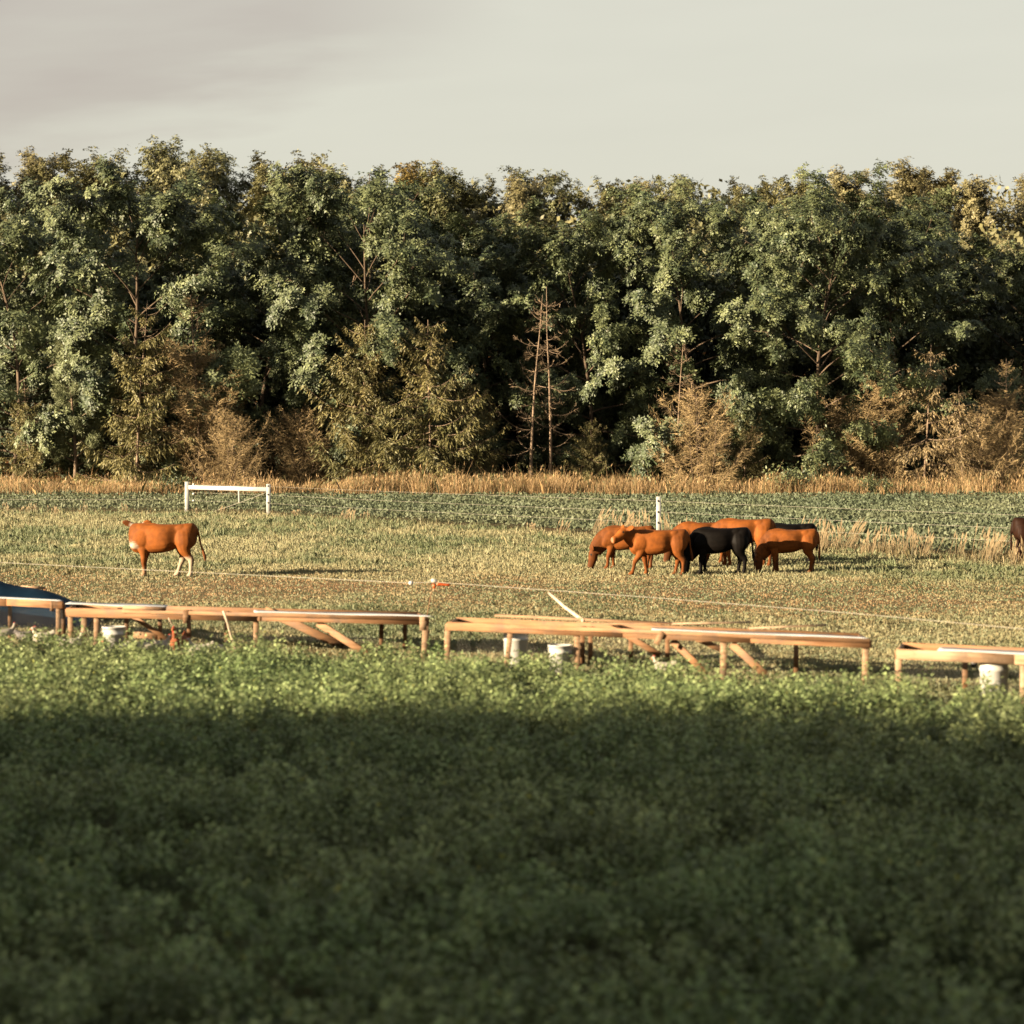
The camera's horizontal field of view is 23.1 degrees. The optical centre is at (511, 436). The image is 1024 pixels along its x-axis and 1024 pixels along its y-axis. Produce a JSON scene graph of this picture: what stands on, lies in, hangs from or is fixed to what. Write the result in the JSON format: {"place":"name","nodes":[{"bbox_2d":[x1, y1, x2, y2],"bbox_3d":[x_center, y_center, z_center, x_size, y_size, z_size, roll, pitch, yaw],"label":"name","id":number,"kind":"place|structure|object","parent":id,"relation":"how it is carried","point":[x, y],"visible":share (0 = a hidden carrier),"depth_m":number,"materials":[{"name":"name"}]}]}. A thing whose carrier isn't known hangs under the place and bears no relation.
{"place":"outdoors","nodes":[
{"label":"outdoors","id":0,"kind":"place"},
{"bbox_2d":[170,626,186,650],"bbox_3d":[-4.824,2.965,36.213,0.209,0.471,0.475,0,0,20],"label":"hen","id":1,"kind":"object","parent":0,"point":[183,638],"visible":0.63,"depth_m":36.07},
{"bbox_2d":[0,506,1023,712],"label":"pasture grass","id":2,"kind":"structure","parent":0,"point":[23,538],"depth_m":54.95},
{"bbox_2d":[0,329,1023,1023],"bbox_3d":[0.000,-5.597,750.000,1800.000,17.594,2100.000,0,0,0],"label":"pasture ground","id":3,"kind":"structure","parent":0,"point":[568,943],"depth_m":19.90,"materials":[{"name":"soil"}]},
{"bbox_2d":[0,622,17,637],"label":"hen","id":4,"kind":"object","parent":3,"relation":"on","point":[12,628],"visible":0.58,"depth_m":39.16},
{"bbox_2d":[0,152,40,264],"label":"broadleaf tree","id":5,"kind":"object","parent":3,"relation":"on","point":[3,182],"visible":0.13,"depth_m":206.65,"materials":[{"name":"green plant"}]},
{"bbox_2d":[0,383,65,489],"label":"shrub","id":6,"kind":"object","parent":3,"relation":"on","point":[32,455],"visible":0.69,"depth_m":135.63,"materials":[{"name":"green plant"}]},
{"bbox_2d":[0,596,65,639],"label":"chicken pen","id":7,"kind":"object","parent":3,"relation":"on","point":[59,605],"visible":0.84,"depth_m":39.00,"materials":[{"name":"brown wood"}]},
{"bbox_2d":[6,145,70,254],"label":"broadleaf tree","id":8,"kind":"object","parent":3,"relation":"on","point":[32,159],"visible":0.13,"depth_m":209.94,"materials":[{"name":"green plant"}]},
{"bbox_2d":[31,627,55,641],"bbox_3d":[-7.253,3.058,38.600,0.412,0.262,0.180,0,0,2],"label":"hen","id":9,"kind":"object","parent":3,"relation":"on","point":[52,632],"visible":0.49,"depth_m":38.57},
{"bbox_2d":[0,581,92,627],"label":"tarp shelter","id":10,"kind":"object","parent":3,"relation":"on","point":[8,590],"visible":0.45,"depth_m":42.22,"materials":[{"name":"blue fabric"}]},
{"bbox_2d":[39,338,106,489],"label":"pine tree","id":11,"kind":"object","parent":3,"relation":"on","point":[63,395],"visible":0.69,"depth_m":134.97,"materials":[{"name":"green plant"}]},
{"bbox_2d":[0,212,152,483],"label":"broadleaf tree","id":12,"kind":"object","parent":3,"relation":"on","point":[25,234],"visible":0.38,"depth_m":139.90,"materials":[{"name":"green plant"}]},
{"bbox_2d":[21,145,141,291],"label":"broadleaf tree","id":13,"kind":"object","parent":3,"relation":"on","point":[86,178],"visible":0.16,"depth_m":203.92,"materials":[{"name":"green plant"}]},
{"bbox_2d":[0,187,176,471],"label":"broadleaf tree","id":14,"kind":"object","parent":3,"relation":"on","point":[9,204],"visible":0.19,"depth_m":145.53,"materials":[{"name":"green plant"}]},
{"bbox_2d":[101,625,125,643],"bbox_3d":[-5.827,2.990,36.600,0.371,0.420,0.356,0,0,0],"label":"bucket","id":15,"kind":"object","parent":3,"relation":"on","point":[116,631],"visible":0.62,"depth_m":36.46,"materials":[{"name":"white plastic"}]},
{"bbox_2d":[71,300,200,488],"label":"spruce tree","id":16,"kind":"object","parent":3,"relation":"on","point":[132,436],"visible":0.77,"depth_m":132.74,"materials":[{"name":"green plant"}]},
{"bbox_2d":[12,151,265,481],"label":"broadleaf tree","id":17,"kind":"object","parent":3,"relation":"on","point":[162,224],"visible":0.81,"depth_m":134.56,"materials":[{"name":"green plant"}]},
{"bbox_2d":[93,134,194,271],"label":"broadleaf tree","id":18,"kind":"object","parent":3,"relation":"on","point":[162,152],"visible":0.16,"depth_m":210.97,"materials":[{"name":"green plant"}]},
{"bbox_2d":[145,634,171,650],"bbox_3d":[-5.206,3.050,36.900,0.435,0.277,0.190,0,0,-5],"label":"hen","id":19,"kind":"object","parent":3,"relation":"on","point":[165,643],"visible":0.54,"depth_m":36.86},
{"bbox_2d":[123,520,205,576],"bbox_3d":[-8.040,2.571,57.044,2.091,1.302,1.065,0,0,33],"label":"cow","id":20,"kind":"object","parent":3,"relation":"on","point":[147,538],"visible":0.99,"depth_m":56.77},
{"bbox_2d":[147,471,196,492],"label":"shrub","id":21,"kind":"object","parent":3,"relation":"on","point":[167,482],"visible":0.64,"depth_m":127.68,"materials":[{"name":"green plant"}]},
{"bbox_2d":[123,143,245,288],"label":"broadleaf tree","id":22,"kind":"object","parent":3,"relation":"on","point":[171,175],"visible":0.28,"depth_m":205.38,"materials":[{"name":"green plant"}]},
{"bbox_2d":[185,637,214,654],"bbox_3d":[-4.523,3.042,36.200,0.458,0.292,0.200,0,0,-5],"label":"hen","id":23,"kind":"object","parent":3,"relation":"on","point":[188,639],"visible":0.3,"depth_m":36.17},
{"bbox_2d":[130,293,273,481],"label":"spruce tree","id":24,"kind":"object","parent":3,"relation":"on","point":[180,357],"visible":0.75,"depth_m":134.11,"materials":[{"name":"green plant"}]},
{"bbox_2d":[105,184,299,470],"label":"broadleaf tree","id":25,"kind":"object","parent":3,"relation":"on","point":[232,274],"visible":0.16,"depth_m":147.89,"materials":[{"name":"green plant"}]},
{"bbox_2d":[176,405,272,485],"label":"shrub","id":26,"kind":"object","parent":3,"relation":"on","point":[230,463],"visible":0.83,"depth_m":131.94,"materials":[{"name":"brown plant"}]},
{"bbox_2d":[185,148,271,263],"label":"broadleaf tree","id":27,"kind":"object","parent":3,"relation":"on","point":[225,182],"visible":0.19,"depth_m":214.87,"materials":[{"name":"green plant"}]},
{"bbox_2d":[65,602,432,658],"bbox_3d":[-3.990,2.884,37.356,6.571,0.759,1.836,0,0,17],"label":"chicken pen","id":28,"kind":"object","parent":3,"relation":"on","point":[293,618],"visible":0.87,"depth_m":37.05,"materials":[{"name":"brown wood"}]},
{"bbox_2d":[156,166,395,482],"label":"broadleaf tree","id":29,"kind":"object","parent":3,"relation":"on","point":[279,350],"visible":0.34,"depth_m":138.99,"materials":[{"name":"green plant"}]},
{"bbox_2d":[232,149,337,268],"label":"broadleaf tree","id":30,"kind":"object","parent":3,"relation":"on","point":[257,189],"visible":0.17,"depth_m":203.32,"materials":[{"name":"green plant"}]},
{"bbox_2d":[240,402,338,488],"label":"bush","id":31,"kind":"object","parent":3,"relation":"on","point":[298,455],"visible":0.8,"depth_m":135.01,"materials":[{"name":"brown plant"}]},
{"bbox_2d":[221,179,450,474],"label":"broadleaf tree","id":32,"kind":"object","parent":3,"relation":"on","point":[353,210],"visible":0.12,"depth_m":145.71,"materials":[{"name":"green plant"}]},
{"bbox_2d":[281,319,428,490],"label":"spruce tree","id":33,"kind":"object","parent":3,"relation":"on","point":[362,418],"visible":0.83,"depth_m":133.15,"materials":[{"name":"green plant"}]},
{"bbox_2d":[318,161,403,281],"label":"broadleaf tree","id":34,"kind":"object","parent":3,"relation":"on","point":[347,183],"visible":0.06,"depth_m":202.88,"materials":[{"name":"green plant"}]},
{"bbox_2d":[243,160,512,483],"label":"broadleaf tree","id":35,"kind":"object","parent":3,"relation":"on","point":[390,217],"visible":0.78,"depth_m":136.37,"materials":[{"name":"green plant"}]},
{"bbox_2d":[363,158,466,271],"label":"broadleaf tree","id":36,"kind":"object","parent":3,"relation":"on","point":[408,173],"visible":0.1,"depth_m":209.77,"materials":[{"name":"green plant"}]},
{"bbox_2d":[351,316,495,488],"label":"spruce tree","id":37,"kind":"object","parent":3,"relation":"on","point":[423,452],"visible":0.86,"depth_m":132.38,"materials":[{"name":"green plant"}]},
{"bbox_2d":[334,201,529,463],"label":"broadleaf tree","id":38,"kind":"object","parent":3,"relation":"on","point":[436,229],"visible":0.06,"depth_m":149.95,"materials":[{"name":"green plant"}]},
{"bbox_2d":[400,159,491,277],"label":"broadleaf tree","id":39,"kind":"object","parent":3,"relation":"on","point":[441,205],"visible":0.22,"depth_m":203.57,"materials":[{"name":"green plant"}]},
{"bbox_2d":[426,380,525,483],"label":"spruce tree","id":40,"kind":"object","parent":3,"relation":"on","point":[488,460],"visible":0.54,"depth_m":134.43,"materials":[{"name":"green plant"}]},
{"bbox_2d":[450,173,513,232],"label":"broadleaf tree","id":41,"kind":"object","parent":3,"relation":"on","point":[477,207],"visible":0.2,"depth_m":212.96,"materials":[{"name":"green plant"}]},
{"bbox_2d":[398,211,577,478],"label":"broadleaf tree","id":42,"kind":"object","parent":3,"relation":"on","point":[491,249],"visible":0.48,"depth_m":142.11,"materials":[{"name":"green plant"}]},
{"bbox_2d":[0,482,1005,540],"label":"wire fence","id":43,"kind":"object","parent":3,"relation":"on","point":[267,488],"visible":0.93,"depth_m":99.93,"materials":[{"name":"metal"}]},
{"bbox_2d":[0,562,1021,628],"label":"polywire fence","id":44,"kind":"object","parent":3,"relation":"on","point":[433,581],"visible":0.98,"depth_m":42.69,"materials":[{"name":"plastic"}]},
{"bbox_2d":[0,619,1023,1023],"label":"crop","id":45,"kind":"object","parent":3,"relation":"on","point":[52,683],"visible":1,"depth_m":18.44,"materials":[{"name":"green plant"}]},
{"bbox_2d":[0,488,1023,554],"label":"clover strip","id":46,"kind":"object","parent":3,"relation":"on","point":[932,516],"visible":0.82,"depth_m":102.60,"materials":[{"name":"green plant"}]},
{"bbox_2d":[0,174,1023,479],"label":"wood undergrowth","id":47,"kind":"object","parent":3,"relation":"on","point":[708,350],"visible":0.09,"depth_m":147.48,"materials":[{"name":"green plant"}]},
{"bbox_2d":[2,501,1023,566],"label":"straw weeds","id":48,"kind":"object","parent":3,"relation":"on","point":[994,554],"visible":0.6,"depth_m":67.39,"materials":[{"name":"beige plant"}]},
{"bbox_2d":[502,633,528,667],"bbox_3d":[0.055,2.930,34.500,0.385,0.540,0.370,0,0,0],"label":"bucket","id":49,"kind":"object","parent":3,"relation":"on","point":[520,641],"visible":0.38,"depth_m":34.35,"materials":[{"name":"white plastic"}]},
{"bbox_2d":[494,295,559,482],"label":"spruce tree","id":50,"kind":"object","parent":3,"relation":"on","point":[533,419],"visible":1,"depth_m":133.56,"materials":[{"name":"brown plant"}]},
{"bbox_2d":[439,209,624,469],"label":"broadleaf tree","id":51,"kind":"object","parent":3,"relation":"on","point":[504,219],"visible":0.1,"depth_m":148.04,"materials":[{"name":"green plant"}]},
{"bbox_2d":[496,171,569,258],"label":"broadleaf tree","id":52,"kind":"object","parent":3,"relation":"on","point":[518,197],"visible":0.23,"depth_m":202.36,"materials":[{"name":"green plant"}]},
{"bbox_2d":[499,165,588,236],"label":"broadleaf tree","id":53,"kind":"object","parent":3,"relation":"on","point":[555,209],"visible":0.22,"depth_m":211.62,"materials":[{"name":"green plant"}]},
{"bbox_2d":[523,286,577,475],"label":"spruce tree","id":54,"kind":"object","parent":3,"relation":"on","point":[550,427],"visible":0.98,"depth_m":133.81,"materials":[{"name":"brown plant"}]},
{"bbox_2d":[547,644,572,674],"bbox_3d":[0.645,3.000,33.600,0.345,0.400,0.330,0,0,0],"label":"bucket","id":55,"kind":"object","parent":3,"relation":"on","point":[558,649],"visible":0.65,"depth_m":33.48,"materials":[{"name":"white plastic"}]},
{"bbox_2d":[557,418,621,487],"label":"spruce tree","id":56,"kind":"object","parent":3,"relation":"on","point":[589,462],"visible":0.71,"depth_m":134.77,"materials":[{"name":"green plant"}]},
{"bbox_2d":[473,196,707,484],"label":"broadleaf tree","id":57,"kind":"object","parent":3,"relation":"on","point":[572,256],"visible":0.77,"depth_m":138.69,"materials":[{"name":"green plant"}]},
{"bbox_2d":[560,175,644,299],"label":"broadleaf tree","id":58,"kind":"object","parent":3,"relation":"on","point":[604,204],"visible":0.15,"depth_m":204.49,"materials":[{"name":"green plant"}]},
{"bbox_2d":[588,525,656,568],"bbox_3d":[2.659,2.678,60.203,1.681,1.082,0.631,0,0,2],"label":"cow","id":59,"kind":"object","parent":3,"relation":"on","point":[601,543],"visible":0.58,"depth_m":60.09},
{"bbox_2d":[539,199,733,481],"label":"broadleaf tree","id":60,"kind":"object","parent":3,"relation":"on","point":[617,222],"visible":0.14,"depth_m":147.62,"materials":[{"name":"green plant"}]},
{"bbox_2d":[623,176,664,250],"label":"broadleaf tree","id":61,"kind":"object","parent":3,"relation":"on","point":[648,185],"visible":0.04,"depth_m":212.78,"materials":[{"name":"green plant"}]},
{"bbox_2d":[611,525,692,575],"bbox_3d":[3.222,2.630,57.544,1.914,1.179,0.646,0,0,0],"label":"calf","id":62,"kind":"object","parent":3,"relation":"on","point":[642,543],"visible":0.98,"depth_m":57.40},
{"bbox_2d":[444,617,871,683],"bbox_3d":[1.855,2.903,33.823,6.815,0.724,1.649,0,0,27],"label":"chicken pen","id":63,"kind":"object","parent":3,"relation":"on","point":[632,634],"visible":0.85,"depth_m":33.53,"materials":[{"name":"brown wood"}]},
{"bbox_2d":[548,592,584,621],"bbox_3d":[0.763,2.450,36.084,0.060,0.184,3.875,0,0,-6],"label":"pole","id":64,"kind":"object","parent":63,"relation":"on","point":[572,612],"visible":0.97,"depth_m":35.76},
{"bbox_2d":[495,614,673,622],"bbox_3d":[0.964,2.505,34.239,2.738,0.040,0.100,0,0,30],"label":"loose board","id":65,"kind":"object","parent":63,"relation":"on","point":[567,618],"visible":1,"depth_m":34.23,"materials":[{"name":"brown wood"}]},
{"bbox_2d":[590,623,710,624],"bbox_3d":[1.858,2.513,33.546,1.630,0.047,0.120,0,0,11],"label":"loose board","id":66,"kind":"object","parent":63,"relation":"on","point":[641,624],"visible":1,"depth_m":33.51,"materials":[{"name":"brown wood"}]},
{"bbox_2d":[672,621,750,624],"bbox_3d":[2.660,2.485,33.337,1.050,0.050,0.090,0,0,7],"label":"loose board","id":67,"kind":"object","parent":63,"relation":"on","point":[711,622],"visible":1,"depth_m":33.30,"materials":[{"name":"brown wood"}]},
{"bbox_2d":[748,624,826,628],"bbox_3d":[3.606,2.487,32.720,1.016,0.075,0.080,0,0,9],"label":"loose board","id":68,"kind":"object","parent":63,"relation":"on","point":[787,626],"visible":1,"depth_m":32.69,"materials":[{"name":"brown wood"}]},
{"bbox_2d":[555,178,802,484],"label":"broadleaf tree","id":69,"kind":"object","parent":3,"relation":"on","point":[678,271],"visible":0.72,"depth_m":136.89,"materials":[{"name":"green plant"}]},
{"bbox_2d":[657,342,701,483],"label":"spruce tree","id":70,"kind":"object","parent":3,"relation":"on","point":[679,394],"visible":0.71,"depth_m":133.80,"materials":[{"name":"brown plant"}]},
{"bbox_2d":[663,521,723,563],"bbox_3d":[4.651,2.678,63.000,1.681,1.082,0.631,0,0,0],"label":"cow","id":71,"kind":"object","parent":3,"relation":"on","point":[689,526],"visible":0.23,"depth_m":62.85},
{"bbox_2d":[650,174,741,271],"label":"broadleaf tree","id":72,"kind":"object","parent":3,"relation":"on","point":[664,197],"visible":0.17,"depth_m":205.24,"materials":[{"name":"green plant"}]},
{"bbox_2d":[646,378,762,493],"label":"shrub","id":73,"kind":"object","parent":3,"relation":"on","point":[710,451],"visible":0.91,"depth_m":131.93,"materials":[{"name":"brown plant"}]},
{"bbox_2d":[680,527,754,574],"bbox_3d":[4.751,2.680,57.837,1.734,1.185,0.683,0,0,3],"label":"cow","id":74,"kind":"object","parent":3,"relation":"on","point":[705,541],"visible":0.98,"depth_m":57.70},
{"bbox_2d":[702,518,775,567],"bbox_3d":[5.534,2.608,61.220,1.906,1.227,0.715,0,0,12],"label":"cow","id":75,"kind":"object","parent":3,"relation":"on","point":[758,528],"visible":0.44,"depth_m":60.98},
{"bbox_2d":[715,411,777,489],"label":"spruce tree","id":76,"kind":"object","parent":3,"relation":"on","point":[755,470],"visible":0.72,"depth_m":134.32,"materials":[{"name":"green plant"}]},
{"bbox_2d":[706,174,787,271],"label":"broadleaf tree","id":77,"kind":"object","parent":3,"relation":"on","point":[736,189],"visible":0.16,"depth_m":213.53,"materials":[{"name":"green plant"}]},
{"bbox_2d":[669,186,880,474],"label":"broadleaf tree","id":78,"kind":"object","parent":3,"relation":"on","point":[756,219],"visible":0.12,"depth_m":147.83,"materials":[{"name":"green plant"}]},
{"bbox_2d":[754,523,817,562],"bbox_3d":[6.897,2.696,63.006,1.622,1.044,0.609,0,0,4],"label":"cow","id":79,"kind":"object","parent":3,"relation":"on","point":[796,526],"visible":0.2,"depth_m":62.83},
{"bbox_2d":[753,528,820,572],"bbox_3d":[6.461,2.714,58.743,1.572,1.106,0.637,0,0,4],"label":"calf","id":80,"kind":"object","parent":3,"relation":"on","point":[775,542],"visible":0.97,"depth_m":58.61},
{"bbox_2d":[756,461,821,492],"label":"shrub","id":81,"kind":"object","parent":3,"relation":"on","point":[793,473],"visible":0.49,"depth_m":127.76,"materials":[{"name":"green plant"}]},
{"bbox_2d":[758,169,823,248],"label":"broadleaf tree","id":82,"kind":"object","parent":3,"relation":"on","point":[799,189],"visible":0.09,"depth_m":206.42,"materials":[{"name":"green plant"}]},
{"bbox_2d":[710,159,953,484],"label":"broadleaf tree","id":83,"kind":"object","parent":3,"relation":"on","point":[774,311],"visible":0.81,"depth_m":134.10,"materials":[{"name":"green plant"}]},
{"bbox_2d":[823,164,878,249],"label":"broadleaf tree","id":84,"kind":"object","parent":3,"relation":"on","point":[843,185],"visible":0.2,"depth_m":203.21,"materials":[{"name":"green plant"}]},
{"bbox_2d":[797,390,917,483],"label":"shrub","id":85,"kind":"object","parent":3,"relation":"on","point":[853,454],"visible":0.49,"depth_m":134.60,"materials":[{"name":"green plant"}]},
{"bbox_2d":[851,472,898,498],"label":"shrub","id":86,"kind":"object","parent":3,"relation":"on","point":[870,482],"visible":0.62,"depth_m":128.72,"materials":[{"name":"green plant"}]},
{"bbox_2d":[839,352,930,488],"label":"spruce tree","id":87,"kind":"object","parent":3,"relation":"on","point":[877,418],"visible":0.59,"depth_m":133.79,"materials":[{"name":"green plant"}]},
{"bbox_2d":[790,204,997,487],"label":"broadleaf tree","id":88,"kind":"object","parent":3,"relation":"on","point":[939,333],"visible":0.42,"depth_m":138.39,"materials":[{"name":"green plant"}]},
{"bbox_2d":[855,156,934,240],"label":"broadleaf tree","id":89,"kind":"object","parent":3,"relation":"on","point":[909,184],"visible":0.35,"depth_m":198.88,"materials":[{"name":"green plant"}]},
{"bbox_2d":[788,184,1002,472],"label":"broadleaf tree","id":90,"kind":"object","parent":3,"relation":"on","point":[931,213],"visible":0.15,"depth_m":147.38,"materials":[{"name":"green plant"}]},
{"bbox_2d":[864,348,982,488],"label":"spruce tree","id":91,"kind":"object","parent":3,"relation":"on","point":[919,450],"visible":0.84,"depth_m":132.52,"materials":[{"name":"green plant"}]},
{"bbox_2d":[916,167,966,255],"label":"broadleaf tree","id":92,"kind":"object","parent":3,"relation":"on","point":[940,183],"visible":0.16,"depth_m":208.45,"materials":[{"name":"green plant"}]},
{"bbox_2d":[871,220,1023,462],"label":"broadleaf tree","id":93,"kind":"object","parent":3,"relation":"on","point":[970,256],"visible":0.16,"depth_m":148.07,"materials":[{"name":"green plant"}]},
{"bbox_2d":[895,642,1023,701],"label":"chicken pen","id":94,"kind":"object","parent":3,"relation":"on","point":[974,655],"visible":0.84,"depth_m":29.87,"materials":[{"name":"brown wood"}]},
{"bbox_2d":[909,232,1023,475],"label":"broadleaf tree","id":95,"kind":"object","parent":3,"relation":"on","point":[1008,262],"visible":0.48,"depth_m":143.29,"materials":[{"name":"green plant"}]},
{"bbox_2d":[927,389,1005,491],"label":"spruce tree","id":96,"kind":"object","parent":3,"relation":"on","point":[956,425],"visible":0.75,"depth_m":131.95,"materials":[{"name":"brown plant"}]},
{"bbox_2d":[936,400,1023,491],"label":"shrub","id":97,"kind":"object","parent":3,"relation":"on","point":[979,457],"visible":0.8,"depth_m":132.34,"materials":[{"name":"brown plant"}]},
{"bbox_2d":[941,173,1023,310],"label":"broadleaf tree","id":98,"kind":"object","parent":3,"relation":"on","point":[974,202],"visible":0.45,"depth_m":198.27,"materials":[{"name":"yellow plant"}]},
{"bbox_2d":[979,663,1008,700],"bbox_3d":[5.726,2.910,29.700,0.379,0.580,0.364,0,0,0],"label":"bucket","id":99,"kind":"object","parent":3,"relation":"on","point":[998,670],"visible":0.52,"depth_m":29.56,"materials":[{"name":"white plastic"}]},
{"bbox_2d":[968,360,1023,489],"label":"spruce tree","id":100,"kind":"object","parent":3,"relation":"on","point":[1015,428],"visible":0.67,"depth_m":134.03,"materials":[{"name":"brown plant"}]},
{"bbox_2d":[1005,174,1023,277],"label":"broadleaf tree","id":101,"kind":"object","parent":3,"relation":"on","point":[1020,181],"visible":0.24,"depth_m":204.83,"materials":[{"name":"green plant"}]},
{"bbox_2d":[1010,517,1023,564],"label":"cow","id":102,"kind":"object","parent":3,"relation":"on","point":[1017,528],"visible":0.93,"depth_m":62.10},
{"bbox_2d":[0,450,1023,499],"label":"tall dry grass","id":103,"kind":"structure","parent":0,"point":[415,482],"depth_m":127.82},
{"bbox_2d":[0,0,1023,264],"label":"sky","id":104,"kind":"structure","parent":0,"point":[708,91],"materials":[{"name":"grey"}]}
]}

